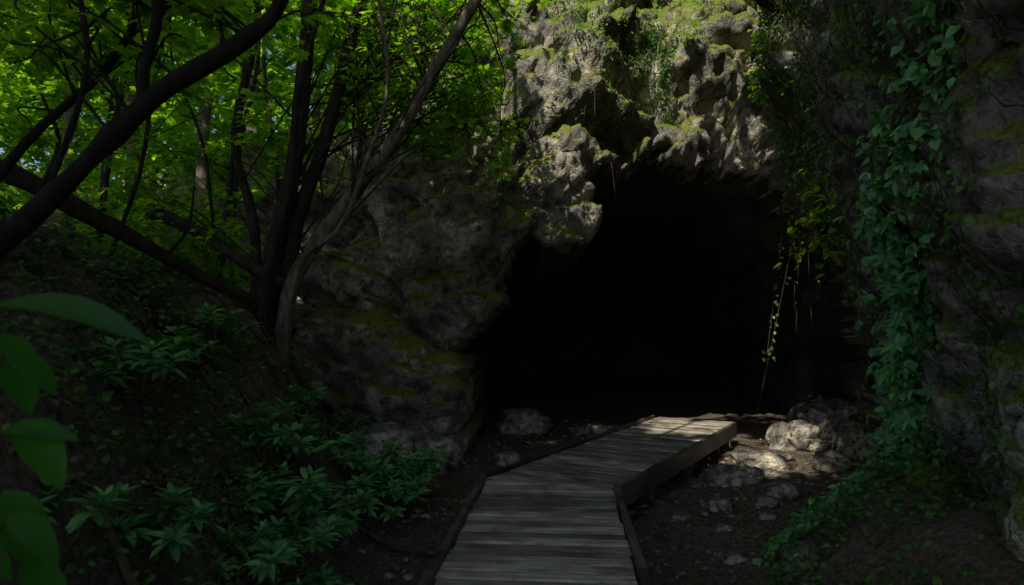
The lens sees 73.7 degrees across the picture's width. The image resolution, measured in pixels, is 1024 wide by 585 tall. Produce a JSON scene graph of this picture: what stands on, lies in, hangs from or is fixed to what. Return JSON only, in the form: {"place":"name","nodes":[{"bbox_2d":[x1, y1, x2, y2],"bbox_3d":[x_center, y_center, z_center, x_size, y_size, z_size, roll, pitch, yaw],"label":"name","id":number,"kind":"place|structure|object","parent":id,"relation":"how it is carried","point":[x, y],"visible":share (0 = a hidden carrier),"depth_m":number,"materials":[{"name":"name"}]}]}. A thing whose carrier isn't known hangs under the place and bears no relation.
{"place":"outdoors","nodes":[
{"label":"outdoors","id":0,"kind":"place"},
{"bbox_2d":[0,9,341,193],"label":"sky","id":1,"kind":"structure","parent":0,"point":[1,150],"materials":[{"name":"white"}]},
{"bbox_2d":[143,204,285,287],"bbox_3d":[-3.598,-0.574,8.309,2.182,1.139,0.211,-1,-3,19],"label":"fallen log","id":2,"kind":"object","parent":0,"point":[230,252],"visible":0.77,"depth_m":8.26,"materials":[{"name":"brown wood"}]},
{"bbox_2d":[0,211,1023,584],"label":"ground","id":3,"kind":"structure","parent":0,"point":[626,401],"depth_m":5.38,"materials":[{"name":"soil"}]},
{"bbox_2d":[61,6,78,211],"bbox_3d":[-10.026,-7.093,15.270,3.406,12.528,3.805,-1,-3,25],"label":"forest tree","id":4,"kind":"object","parent":3,"relation":"on","point":[68,113],"visible":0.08,"depth_m":15.07,"materials":[{"name":"brown plant"}]},
{"bbox_2d":[0,293,149,584],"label":"broadleaf plant","id":5,"kind":"object","parent":3,"relation":"on","point":[28,539],"visible":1,"depth_m":1.79,"materials":[{"name":"green plant"}]},
{"bbox_2d":[29,477,141,570],"bbox_3d":[-2.005,1.032,2.944,0.654,0.408,0.548,0,-3,0],"label":"rhododendron shrub","id":6,"kind":"object","parent":3,"relation":"on","point":[97,515],"visible":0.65,"depth_m":2.98,"materials":[{"name":"green plant"}]},
{"bbox_2d":[0,200,209,372],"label":"fallen log","id":7,"kind":"object","parent":3,"relation":"on","point":[152,303],"visible":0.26,"depth_m":5.47,"materials":[{"name":"brown wood"}]},
{"bbox_2d":[76,1,141,242],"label":"forest tree","id":8,"kind":"object","parent":3,"relation":"on","point":[129,146],"visible":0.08,"depth_m":14.15,"materials":[{"name":"brown plant"}]},
{"bbox_2d":[17,1,217,230],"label":"maple sapling","id":9,"kind":"object","parent":3,"relation":"on","point":[110,101],"visible":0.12,"depth_m":10.66,"materials":[{"name":"green plant"}]},
{"bbox_2d":[0,0,251,253],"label":"maple sapling","id":10,"kind":"object","parent":3,"relation":"on","point":[106,178],"visible":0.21,"depth_m":8.58,"materials":[{"name":"green plant"}]},
{"bbox_2d":[0,94,255,306],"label":"fallen log","id":11,"kind":"object","parent":3,"relation":"on","point":[71,205],"visible":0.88,"depth_m":6.63,"materials":[{"name":"brown wood"}]},
{"bbox_2d":[92,336,204,404],"bbox_3d":[-2.357,0.507,4.412,0.716,0.452,0.588,2,-3,-32],"label":"rhododendron shrub","id":12,"kind":"object","parent":3,"relation":"on","point":[139,367],"visible":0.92,"depth_m":4.35,"materials":[{"name":"green plant"}]},
{"bbox_2d":[27,157,273,311],"bbox_3d":[-4.842,-0.730,8.781,4.310,2.083,3.854,0,-3,0],"label":"shrub thicket","id":13,"kind":"object","parent":3,"relation":"on","point":[197,246],"visible":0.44,"depth_m":8.55,"materials":[{"name":"green plant"}]},
{"bbox_2d":[110,482,216,567],"bbox_3d":[-1.918,1.258,3.616,0.723,0.424,0.500,0,-3,0],"label":"rhododendron shrub","id":14,"kind":"object","parent":3,"relation":"on","point":[176,537],"visible":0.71,"depth_m":3.60,"materials":[{"name":"green plant"}]},
{"bbox_2d":[17,0,317,258],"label":"maple sapling","id":15,"kind":"object","parent":3,"relation":"on","point":[280,35],"visible":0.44,"depth_m":7.74,"materials":[{"name":"green plant"}]},
{"bbox_2d":[0,0,349,259],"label":"foreground maple tree","id":16,"kind":"object","parent":3,"relation":"on","point":[50,197],"visible":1,"depth_m":4.21,"materials":[{"name":"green plant"}]},
{"bbox_2d":[52,5,314,277],"bbox_3d":[-4.017,-2.361,8.598,2.917,5.307,2.962,0,-3,0],"label":"maple sapling","id":17,"kind":"object","parent":3,"relation":"on","point":[185,147],"visible":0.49,"depth_m":8.83,"materials":[{"name":"green plant"}]},
{"bbox_2d":[146,324,223,381],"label":"rhododendron shrub","id":18,"kind":"object","parent":3,"relation":"on","point":[175,330],"visible":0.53,"depth_m":5.19,"materials":[{"name":"green plant"}]},
{"bbox_2d":[0,180,393,584],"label":"ground cover plants","id":19,"kind":"object","parent":3,"relation":"on","point":[101,547],"visible":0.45,"depth_m":4.55,"materials":[{"name":"green plant"}]},
{"bbox_2d":[100,0,310,276],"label":"maple sapling","id":20,"kind":"object","parent":3,"relation":"on","point":[169,161],"visible":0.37,"depth_m":9.65,"materials":[{"name":"green plant"}]},
{"bbox_2d":[195,33,217,267],"bbox_3d":[-4.850,-6.019,11.822,4.495,12.862,4.157,0,-3,0],"label":"forest tree","id":21,"kind":"object","parent":3,"relation":"on","point":[205,116],"visible":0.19,"depth_m":11.13,"materials":[{"name":"brown plant"}]},
{"bbox_2d":[0,223,436,584],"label":"tree roots","id":22,"kind":"object","parent":3,"relation":"on","point":[122,564],"visible":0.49,"depth_m":5.05,"materials":[{"name":"brown plant"}]},
{"bbox_2d":[174,301,262,345],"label":"rhododendron shrub","id":23,"kind":"object","parent":3,"relation":"on","point":[223,322],"visible":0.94,"depth_m":6.52,"materials":[{"name":"green plant"}]},
{"bbox_2d":[0,0,444,233],"bbox_3d":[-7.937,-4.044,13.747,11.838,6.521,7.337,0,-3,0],"label":"forest foliage","id":24,"kind":"object","parent":3,"relation":"on","point":[132,161],"visible":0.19,"depth_m":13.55,"materials":[{"name":"green plant"}]},
{"bbox_2d":[134,7,332,284],"bbox_3d":[-5.074,-3.633,12.776,2.835,8.985,3.254,-1,-3,16],"label":"maple sapling","id":25,"kind":"object","parent":3,"relation":"on","point":[249,102],"visible":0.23,"depth_m":12.40,"materials":[{"name":"green plant"}]},
{"bbox_2d":[129,0,355,245],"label":"maple sapling","id":26,"kind":"object","parent":3,"relation":"on","point":[225,115],"visible":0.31,"depth_m":10.63,"materials":[{"name":"green plant"}]},
{"bbox_2d":[208,515,296,584],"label":"rhododendron shrub","id":27,"kind":"object","parent":3,"relation":"on","point":[273,550],"visible":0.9,"depth_m":4.17,"materials":[{"name":"green plant"}]},
{"bbox_2d":[218,397,302,462],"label":"rhododendron shrub","id":28,"kind":"object","parent":3,"relation":"on","point":[271,419],"visible":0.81,"depth_m":5.63,"materials":[{"name":"green plant"}]},
{"bbox_2d":[247,21,286,142],"bbox_3d":[-7.024,-6.618,17.352,3.739,14.397,4.518,0,-3,0],"label":"forest tree","id":29,"kind":"object","parent":3,"relation":"on","point":[253,129],"visible":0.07,"depth_m":17.61,"materials":[{"name":"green plant"}]},
{"bbox_2d":[228,461,333,531],"bbox_3d":[-1.737,1.519,5.066,0.876,0.517,0.778,0,-3,0],"label":"rhododendron shrub","id":30,"kind":"object","parent":3,"relation":"on","point":[305,496],"visible":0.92,"depth_m":4.96,"materials":[{"name":"green plant"}]},
{"bbox_2d":[253,510,349,576],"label":"rhododendron shrub","id":31,"kind":"object","parent":3,"relation":"on","point":[328,530],"visible":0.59,"depth_m":4.66,"materials":[{"name":"green plant"}]},
{"bbox_2d":[249,412,358,477],"bbox_3d":[-1.910,1.353,6.053,0.938,0.577,0.768,2,-3,-30],"label":"rhododendron shrub","id":32,"kind":"object","parent":3,"relation":"on","point":[304,438],"visible":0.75,"depth_m":6.00,"materials":[{"name":"green plant"}]},
{"bbox_2d":[283,385,326,419],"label":"rhododendron shrub","id":33,"kind":"object","parent":3,"relation":"on","point":[303,399],"visible":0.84,"depth_m":7.14,"materials":[{"name":"green plant"}]},
{"bbox_2d":[231,25,405,123],"bbox_3d":[-4.122,-4.042,15.432,3.996,13.313,4.766,2,-4,-42],"label":"forest tree","id":34,"kind":"object","parent":3,"relation":"on","point":[276,43],"visible":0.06,"depth_m":15.12,"materials":[{"name":"green plant"}]},
{"bbox_2d":[285,557,353,584],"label":"rhododendron shrub","id":35,"kind":"object","parent":3,"relation":"on","point":[322,576],"visible":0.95,"depth_m":4.60,"materials":[{"name":"green plant"}]},
{"bbox_2d":[286,494,360,545],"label":"rhododendron shrub","id":36,"kind":"object","parent":3,"relation":"on","point":[350,515],"visible":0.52,"depth_m":5.43,"materials":[{"name":"green plant"}]},
{"bbox_2d":[316,481,357,515],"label":"rhododendron shrub","id":37,"kind":"object","parent":3,"relation":"on","point":[325,502],"visible":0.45,"depth_m":6.29,"materials":[{"name":"green plant"}]},
{"bbox_2d":[127,0,562,367],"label":"leaning maple tree","id":38,"kind":"object","parent":3,"relation":"on","point":[374,34],"visible":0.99,"depth_m":8.08,"materials":[{"name":"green plant"}]},
{"bbox_2d":[323,409,371,444],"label":"rhododendron shrub","id":39,"kind":"object","parent":3,"relation":"on","point":[342,423],"visible":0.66,"depth_m":8.63,"materials":[{"name":"green plant"}]},
{"bbox_2d":[329,430,409,495],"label":"rhododendron shrub","id":40,"kind":"object","parent":3,"relation":"on","point":[382,470],"visible":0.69,"depth_m":7.66,"materials":[{"name":"green plant"}]},
{"bbox_2d":[337,421,417,477],"bbox_3d":[-1.766,2.115,8.869,1.101,0.855,0.899,0,-3,0],"label":"boulder","id":41,"kind":"object","parent":3,"relation":"on","point":[378,433],"visible":0.38,"depth_m":8.63,"materials":[{"name":"grey stone"}]},
{"bbox_2d":[352,475,432,526],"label":"rhododendron shrub","id":42,"kind":"object","parent":3,"relation":"on","point":[389,512],"visible":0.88,"depth_m":6.74,"materials":[{"name":"green plant"}]},
{"bbox_2d":[345,445,441,515],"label":"rhododendron shrub","id":43,"kind":"object","parent":3,"relation":"on","point":[363,479],"visible":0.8,"depth_m":7.27,"materials":[{"name":"green plant"}]},
{"bbox_2d":[366,6,432,113],"bbox_3d":[-2.752,-3.481,17.516,3.708,13.232,4.785,2,-3,-37],"label":"forest tree","id":44,"kind":"object","parent":3,"relation":"on","point":[389,96],"visible":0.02,"depth_m":16.67,"materials":[{"name":"green plant"}]},
{"bbox_2d":[373,444,451,500],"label":"rhododendron shrub","id":45,"kind":"object","parent":3,"relation":"on","point":[424,461],"visible":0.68,"depth_m":7.97,"materials":[{"name":"green plant"}]},
{"bbox_2d":[411,429,465,474],"bbox_3d":[-1.152,2.440,9.843,0.969,0.909,1.057,0,-3,0],"label":"boulder","id":46,"kind":"object","parent":3,"relation":"on","point":[423,441],"visible":0.52,"depth_m":9.69,"materials":[{"name":"grey stone"}]},
{"bbox_2d":[493,450,519,466],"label":"boulder","id":47,"kind":"object","parent":3,"relation":"on","point":[506,458],"visible":0.73,"depth_m":9.97,"materials":[{"name":"grey stone"}]},
{"bbox_2d":[496,407,553,434],"bbox_3d":[0.193,2.550,13.099,1.117,0.705,0.857,2,-3,-31],"label":"boulder","id":48,"kind":"object","parent":3,"relation":"on","point":[524,421],"visible":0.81,"depth_m":12.81,"materials":[{"name":"grey stone"}]},
{"bbox_2d":[418,415,736,584],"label":"boardwalk","id":49,"kind":"structure","parent":3,"relation":"on","point":[559,516],"depth_m":6.00,"materials":[{"name":"grey wood"}]},
{"bbox_2d":[568,422,615,433],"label":"boulder","id":50,"kind":"object","parent":3,"relation":"on","point":[590,427],"visible":0.57,"depth_m":13.15,"materials":[{"name":"grey stone"}]},
{"bbox_2d":[338,418,861,584],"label":"pebbles","id":51,"kind":"object","parent":3,"relation":"on","point":[389,575],"visible":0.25,"depth_m":7.12,"materials":[{"name":"grey stone"}]},
{"bbox_2d":[668,511,686,521],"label":"boulder","id":52,"kind":"object","parent":3,"relation":"on","point":[676,515],"visible":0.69,"depth_m":7.15,"materials":[{"name":"grey stone"}]},
{"bbox_2d":[701,496,735,511],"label":"boulder","id":53,"kind":"object","parent":3,"relation":"on","point":[718,503],"visible":0.92,"depth_m":7.71,"materials":[{"name":"grey stone"}]},
{"bbox_2d":[711,523,731,531],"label":"boulder","id":54,"kind":"object","parent":3,"relation":"on","point":[718,527],"visible":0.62,"depth_m":6.74,"materials":[{"name":"grey stone"}]},
{"bbox_2d":[684,464,766,487],"bbox_3d":[2.779,2.471,8.775,1.212,0.507,0.645,1,-3,-18],"label":"boulder","id":55,"kind":"object","parent":3,"relation":"on","point":[722,475],"visible":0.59,"depth_m":8.64,"materials":[{"name":"grey stone"}]},
{"bbox_2d":[717,550,748,564],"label":"boulder","id":56,"kind":"object","parent":3,"relation":"on","point":[731,556],"visible":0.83,"depth_m":5.95,"materials":[{"name":"grey stone"}]},
{"bbox_2d":[728,450,795,470],"bbox_3d":[3.761,2.555,10.197,0.957,0.399,0.882,0,-3,0],"label":"boulder","id":57,"kind":"object","parent":3,"relation":"on","point":[776,460],"visible":0.64,"depth_m":9.90,"materials":[{"name":"grey stone"}]},
{"bbox_2d":[750,510,775,519],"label":"boulder","id":58,"kind":"object","parent":3,"relation":"on","point":[763,515],"visible":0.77,"depth_m":7.24,"materials":[{"name":"grey stone"}]},
{"bbox_2d":[750,493,779,508],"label":"boulder","id":59,"kind":"object","parent":3,"relation":"on","point":[765,500],"visible":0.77,"depth_m":7.80,"materials":[{"name":"grey stone"}]},
{"bbox_2d":[761,467,781,479],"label":"boulder","id":60,"kind":"object","parent":3,"relation":"on","point":[770,473],"visible":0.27,"depth_m":9.09,"materials":[{"name":"grey stone"}]},
{"bbox_2d":[762,481,800,500],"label":"boulder","id":61,"kind":"object","parent":3,"relation":"on","point":[784,490],"visible":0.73,"depth_m":8.05,"materials":[{"name":"grey stone"}]},
{"bbox_2d":[775,540,818,570],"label":"boulder","id":62,"kind":"object","parent":3,"relation":"on","point":[790,549],"visible":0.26,"depth_m":5.41,"materials":[{"name":"grey stone"}]},
{"bbox_2d":[765,419,833,450],"bbox_3d":[4.766,2.489,11.405,1.089,0.722,0.911,0,-3,0],"label":"boulder","id":63,"kind":"object","parent":3,"relation":"on","point":[793,435],"visible":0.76,"depth_m":11.14,"materials":[{"name":"grey stone"}]},
{"bbox_2d":[786,398,859,438],"bbox_3d":[5.947,2.552,12.902,1.353,1.045,1.657,-2,-3,34],"label":"boulder","id":64,"kind":"object","parent":3,"relation":"on","point":[830,417],"visible":0.53,"depth_m":12.51,"materials":[{"name":"grey stone"}]},
{"bbox_2d":[812,450,853,472],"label":"boulder","id":65,"kind":"object","parent":3,"relation":"on","point":[828,461],"visible":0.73,"depth_m":9.63,"materials":[{"name":"grey stone"}]},
{"bbox_2d":[832,424,878,459],"bbox_3d":[5.465,2.453,10.720,1.116,0.724,0.834,0,-3,0],"label":"boulder","id":66,"kind":"object","parent":3,"relation":"on","point":[842,439],"visible":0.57,"depth_m":10.48,"materials":[{"name":"grey stone"}]},
{"bbox_2d":[753,0,1011,570],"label":"leafy vine","id":67,"kind":"object","parent":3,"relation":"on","point":[934,45],"visible":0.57,"depth_m":4.69,"materials":[{"name":"green plant"}]},
{"bbox_2d":[760,439,1023,584],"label":"ground cover plants","id":68,"kind":"object","parent":3,"relation":"on","point":[920,503],"visible":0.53,"depth_m":5.02,"materials":[{"name":"green plant"}]},
{"bbox_2d":[60,0,1023,560],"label":"cave cliff","id":69,"kind":"structure","parent":0,"point":[414,314],"depth_m":10.96,"materials":[{"name":"grey stone"}]},
{"bbox_2d":[310,0,725,227],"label":"cliff ivy","id":70,"kind":"object","parent":69,"relation":"attached to","point":[608,89],"visible":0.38,"depth_m":11.05,"materials":[{"name":"green plant"}]},
{"bbox_2d":[399,0,1023,541],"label":"hanging vines","id":71,"kind":"object","parent":69,"relation":"hanging from","point":[809,148],"visible":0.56,"depth_m":6.03,"materials":[{"name":"green plant"}]},
{"bbox_2d":[742,37,774,104],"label":"cliff shrub","id":72,"kind":"object","parent":69,"relation":"attached to","point":[752,73],"visible":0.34,"depth_m":9.23,"materials":[{"name":"green plant"}]},
{"bbox_2d":[747,27,771,90],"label":"cliff shrub","id":73,"kind":"object","parent":69,"relation":"attached to","point":[755,38],"visible":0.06,"depth_m":9.68,"materials":[{"name":"green plant"}]},
{"bbox_2d":[754,0,787,39],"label":"dead branch","id":74,"kind":"object","parent":69,"relation":"attached to","point":[766,5],"visible":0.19,"depth_m":8.97,"materials":[{"name":"brown plant"}]},
{"bbox_2d":[773,185,848,279],"bbox_3d":[3.124,-0.549,6.635,0.862,0.918,0.813,1,-3,-15],"label":"cliff shrub","id":75,"kind":"object","parent":69,"relation":"attached to","point":[828,252],"visible":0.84,"depth_m":6.67,"materials":[{"name":"green plant"}]},
{"bbox_2d":[787,168,839,233],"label":"cliff shrub","id":76,"kind":"object","parent":69,"relation":"attached to","point":[801,219],"visible":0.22,"depth_m":7.88,"materials":[{"name":"green plant"}]},
{"bbox_2d":[863,169,928,451],"bbox_3d":[3.301,0.278,5.813,0.742,2.400,2.365,-2,-4,39],"label":"leafy vine","id":77,"kind":"object","parent":69,"relation":"attached to","point":[893,343],"visible":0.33,"depth_m":5.38,"materials":[{"name":"green plant"}]},
{"bbox_2d":[796,0,1023,567],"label":"cliff ivy","id":78,"kind":"object","parent":69,"relation":"attached to","point":[997,432],"visible":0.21,"depth_m":4.22,"materials":[{"name":"green plant"}]}
]}

